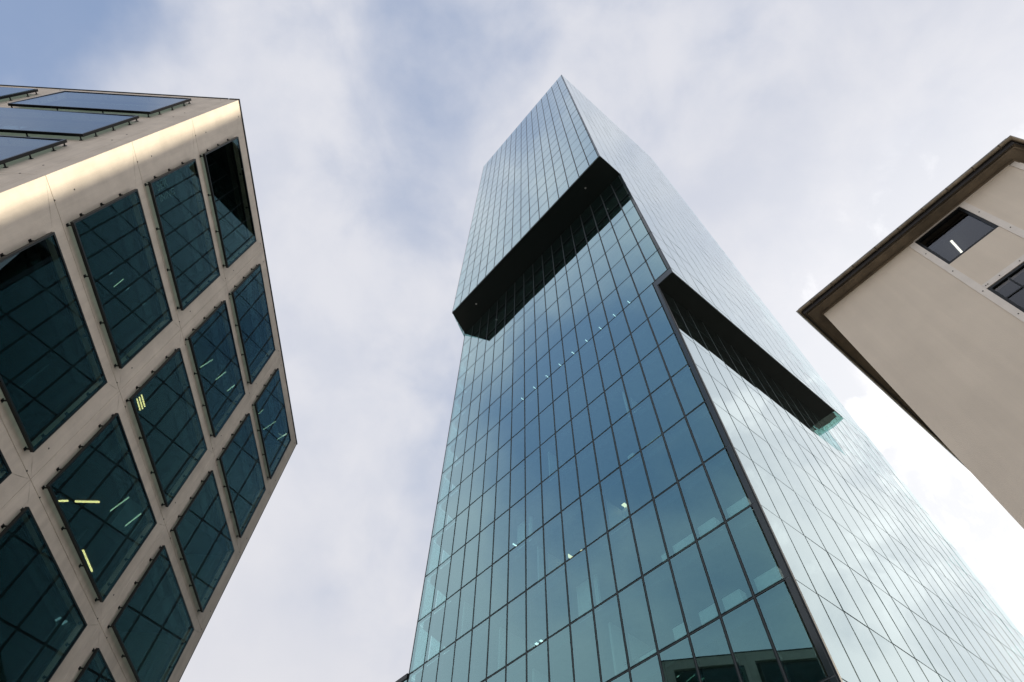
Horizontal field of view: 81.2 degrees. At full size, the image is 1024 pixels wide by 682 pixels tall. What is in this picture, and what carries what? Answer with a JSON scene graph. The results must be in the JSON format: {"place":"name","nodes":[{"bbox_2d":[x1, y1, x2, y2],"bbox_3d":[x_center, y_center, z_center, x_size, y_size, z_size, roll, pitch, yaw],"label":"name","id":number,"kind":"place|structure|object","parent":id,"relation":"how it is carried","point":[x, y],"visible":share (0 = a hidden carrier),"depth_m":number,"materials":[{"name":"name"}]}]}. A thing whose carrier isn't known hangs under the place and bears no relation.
{"place":"outdoors","nodes":[
{"label":"outdoors","id":0,"kind":"place"},
{"bbox_2d":[0,84,297,681],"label":"concrete office building","id":1,"kind":"structure","parent":0,"point":[148,441],"depth_m":16.18,"materials":[{"name":"beige concrete"}]},
{"bbox_2d":[0,450,11,483],"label":"window","id":2,"kind":"structure","parent":1,"relation":"in","point":[5,471],"depth_m":11.86,"materials":[{"name":"glass"}]},
{"bbox_2d":[0,87,37,100],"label":"window","id":3,"kind":"structure","parent":1,"relation":"in","point":[5,92],"depth_m":19.64,"materials":[{"name":"blue glass"}]},
{"bbox_2d":[0,135,66,167],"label":"window","id":4,"kind":"structure","parent":1,"relation":"in","point":[12,148],"depth_m":14.10,"materials":[{"name":"blue glass"}]},
{"bbox_2d":[0,507,86,681],"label":"window","id":5,"kind":"structure","parent":1,"relation":"in","point":[41,619],"depth_m":12.77,"materials":[{"name":"teal glass"}]},
{"bbox_2d":[0,232,107,451],"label":"window","id":6,"kind":"structure","parent":1,"relation":"in","point":[50,364],"depth_m":12.69,"materials":[{"name":"teal glass"}]},
{"bbox_2d":[0,107,138,140],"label":"window","id":7,"kind":"structure","parent":1,"relation":"in","point":[12,120],"depth_m":16.37,"materials":[{"name":"blue glass"}]},
{"bbox_2d":[74,648,115,681],"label":"window","id":8,"kind":"structure","parent":1,"relation":"in","point":[96,669],"depth_m":14.99,"materials":[{"name":"glass"}]},
{"bbox_2d":[42,413,156,601],"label":"window","id":9,"kind":"structure","parent":1,"relation":"in","point":[100,498],"depth_m":15.01,"materials":[{"name":"teal glass"}]},
{"bbox_2d":[8,91,191,117],"bbox_3d":[-13.036,-7.615,19.182,4.281,2.647,0.193,3,-60,-1],"label":"window","id":10,"kind":"structure","parent":1,"relation":"in","point":[70,100],"depth_m":18.90,"materials":[{"name":"blue glass"}]},
{"bbox_2d":[66,189,172,368],"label":"window","id":11,"kind":"structure","parent":1,"relation":"in","point":[113,239],"depth_m":15.30,"materials":[{"name":"teal glass"}]},
{"bbox_2d":[107,545,193,681],"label":"window","id":12,"kind":"structure","parent":1,"relation":"in","point":[153,628],"depth_m":17.54,"materials":[{"name":"teal glass"}]},
{"bbox_2d":[126,348,206,506],"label":"window","id":13,"kind":"structure","parent":1,"relation":"in","point":[164,408],"depth_m":17.81,"materials":[{"name":"teal glass"}]},
{"bbox_2d":[144,159,219,310],"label":"window","id":14,"kind":"structure","parent":1,"relation":"in","point":[177,196],"depth_m":18.10,"materials":[{"name":"teal glass"}]},
{"bbox_2d":[170,470,234,611],"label":"window","id":15,"kind":"structure","parent":1,"relation":"in","point":[202,533],"depth_m":20.35,"materials":[{"name":"teal glass"}]},
{"bbox_2d":[185,300,245,437],"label":"window","id":16,"kind":"structure","parent":1,"relation":"in","point":[212,344],"depth_m":20.60,"materials":[{"name":"teal glass"}]},
{"bbox_2d":[200,136,255,267],"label":"window","id":17,"kind":"structure","parent":1,"relation":"in","point":[224,167],"depth_m":20.89,"materials":[{"name":"black glass"}]},
{"bbox_2d":[216,413,265,537],"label":"window","id":18,"kind":"structure","parent":1,"relation":"in","point":[240,464],"depth_m":23.13,"materials":[{"name":"teal glass"}]},
{"bbox_2d":[229,264,274,383],"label":"window","id":19,"kind":"structure","parent":1,"relation":"in","point":[249,298],"depth_m":23.38,"materials":[{"name":"teal glass"}]},
{"bbox_2d":[252,368,290,478],"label":"window","id":20,"kind":"structure","parent":1,"relation":"in","point":[270,408],"depth_m":25.91,"materials":[{"name":"teal glass"}]},
{"bbox_2d":[0,0,1023,681],"label":"sky","id":21,"kind":"structure","parent":0,"point":[800,134],"materials":[{"name":"white"}]},
{"bbox_2d":[396,75,1023,681],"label":"glass tower","id":22,"kind":"structure","parent":0,"point":[596,249],"depth_m":34.81,"materials":[{"name":"teal glass"}]},
{"bbox_2d":[627,452,637,463],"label":"cabinet","id":23,"kind":"object","parent":22,"relation":"in","point":[630,455],"visible":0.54,"depth_m":30.96,"materials":[{"name":"blue"}]},
{"bbox_2d":[639,648,656,661],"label":"cabinet","id":24,"kind":"object","parent":22,"relation":"in","point":[647,654],"visible":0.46,"depth_m":22.73,"materials":[{"name":"white"}]},
{"bbox_2d":[646,433,662,450],"bbox_3d":[7.311,5.185,30.249,0.400,0.372,1.030,37,-66,-19],"label":"cabinet","id":25,"kind":"object","parent":22,"relation":"in","point":[653,440],"visible":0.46,"depth_m":30.21,"materials":[{"name":"blue"}]},
{"bbox_2d":[661,551,674,566],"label":"cabinet","id":26,"kind":"object","parent":22,"relation":"in","point":[664,556],"visible":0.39,"depth_m":25.04,"materials":[{"name":"white"}]},
{"bbox_2d":[672,621,691,640],"bbox_3d":[6.381,10.947,22.230,0.400,0.682,0.610,37,-66,-19],"label":"cabinet","id":27,"kind":"object","parent":22,"relation":"in","point":[679,631],"visible":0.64,"depth_m":22.25,"materials":[{"name":"white"}]},
{"bbox_2d":[674,364,689,378],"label":"cabinet","id":28,"kind":"object","parent":22,"relation":"in","point":[681,373],"visible":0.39,"depth_m":31.96,"materials":[{"name":"blue"}]},
{"bbox_2d":[672,533,696,558],"bbox_3d":[7.213,8.504,24.620,0.400,0.642,1.110,37,-66,-19],"label":"cabinet","id":29,"kind":"object","parent":22,"relation":"in","point":[684,542],"visible":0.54,"depth_m":24.64,"materials":[{"name":"white"}]},
{"bbox_2d":[698,603,717,624],"bbox_3d":[7.272,10.073,21.714,0.400,0.702,0.790,37,-66,-19],"label":"cabinet","id":30,"kind":"object","parent":22,"relation":"in","point":[707,614],"visible":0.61,"depth_m":21.73,"materials":[{"name":"white"}]},
{"bbox_2d":[696,516,722,541],"bbox_3d":[8.035,7.683,24.171,0.400,0.722,0.900,37,-66,-19],"label":"cabinet","id":31,"kind":"object","parent":22,"relation":"in","point":[708,525],"visible":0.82,"depth_m":24.19,"materials":[{"name":"white"}]},
{"bbox_2d":[721,588,746,610],"bbox_3d":[7.992,9.373,21.290,0.400,0.702,0.810,37,-66,-19],"label":"cabinet","id":32,"kind":"object","parent":22,"relation":"in","point":[734,598],"visible":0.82,"depth_m":21.30,"materials":[{"name":"white"}]},
{"bbox_2d":[725,496,753,522],"bbox_3d":[9.035,6.714,23.573,0.400,0.702,0.990,37,-66,-19],"label":"cabinet","id":33,"kind":"object","parent":22,"relation":"in","point":[737,506],"visible":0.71,"depth_m":23.59,"materials":[{"name":"white"}]},
{"bbox_2d":[753,565,783,591],"bbox_3d":[8.988,8.397,20.712,0.400,0.722,0.990,37,-66,-19],"label":"cabinet","id":34,"kind":"object","parent":22,"relation":"in","point":[768,577],"visible":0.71,"depth_m":20.71,"materials":[{"name":"white"}]},
{"bbox_2d":[796,135,1023,528],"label":"rendered building","id":35,"kind":"structure","parent":0,"point":[917,317],"depth_m":12.91,"materials":[{"name":"paint"}]},
{"bbox_2d":[948,238,962,253],"bbox_3d":[10.819,-2.262,14.508,0.640,0.075,0.100,35,-65,-18],"label":"ceiling light","id":36,"kind":"object","parent":35,"relation":"attached to","point":[955,245],"visible":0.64,"depth_m":14.46,"materials":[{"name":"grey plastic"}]},
{"bbox_2d":[915,207,998,263],"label":"window","id":37,"kind":"structure","parent":35,"relation":"in","point":[958,209],"depth_m":13.91,"materials":[{"name":"black metal"}]},
{"bbox_2d":[988,263,1023,311],"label":"window","id":38,"kind":"structure","parent":35,"relation":"in","point":[1020,267],"depth_m":12.02,"materials":[{"name":"black metal"}]}
]}

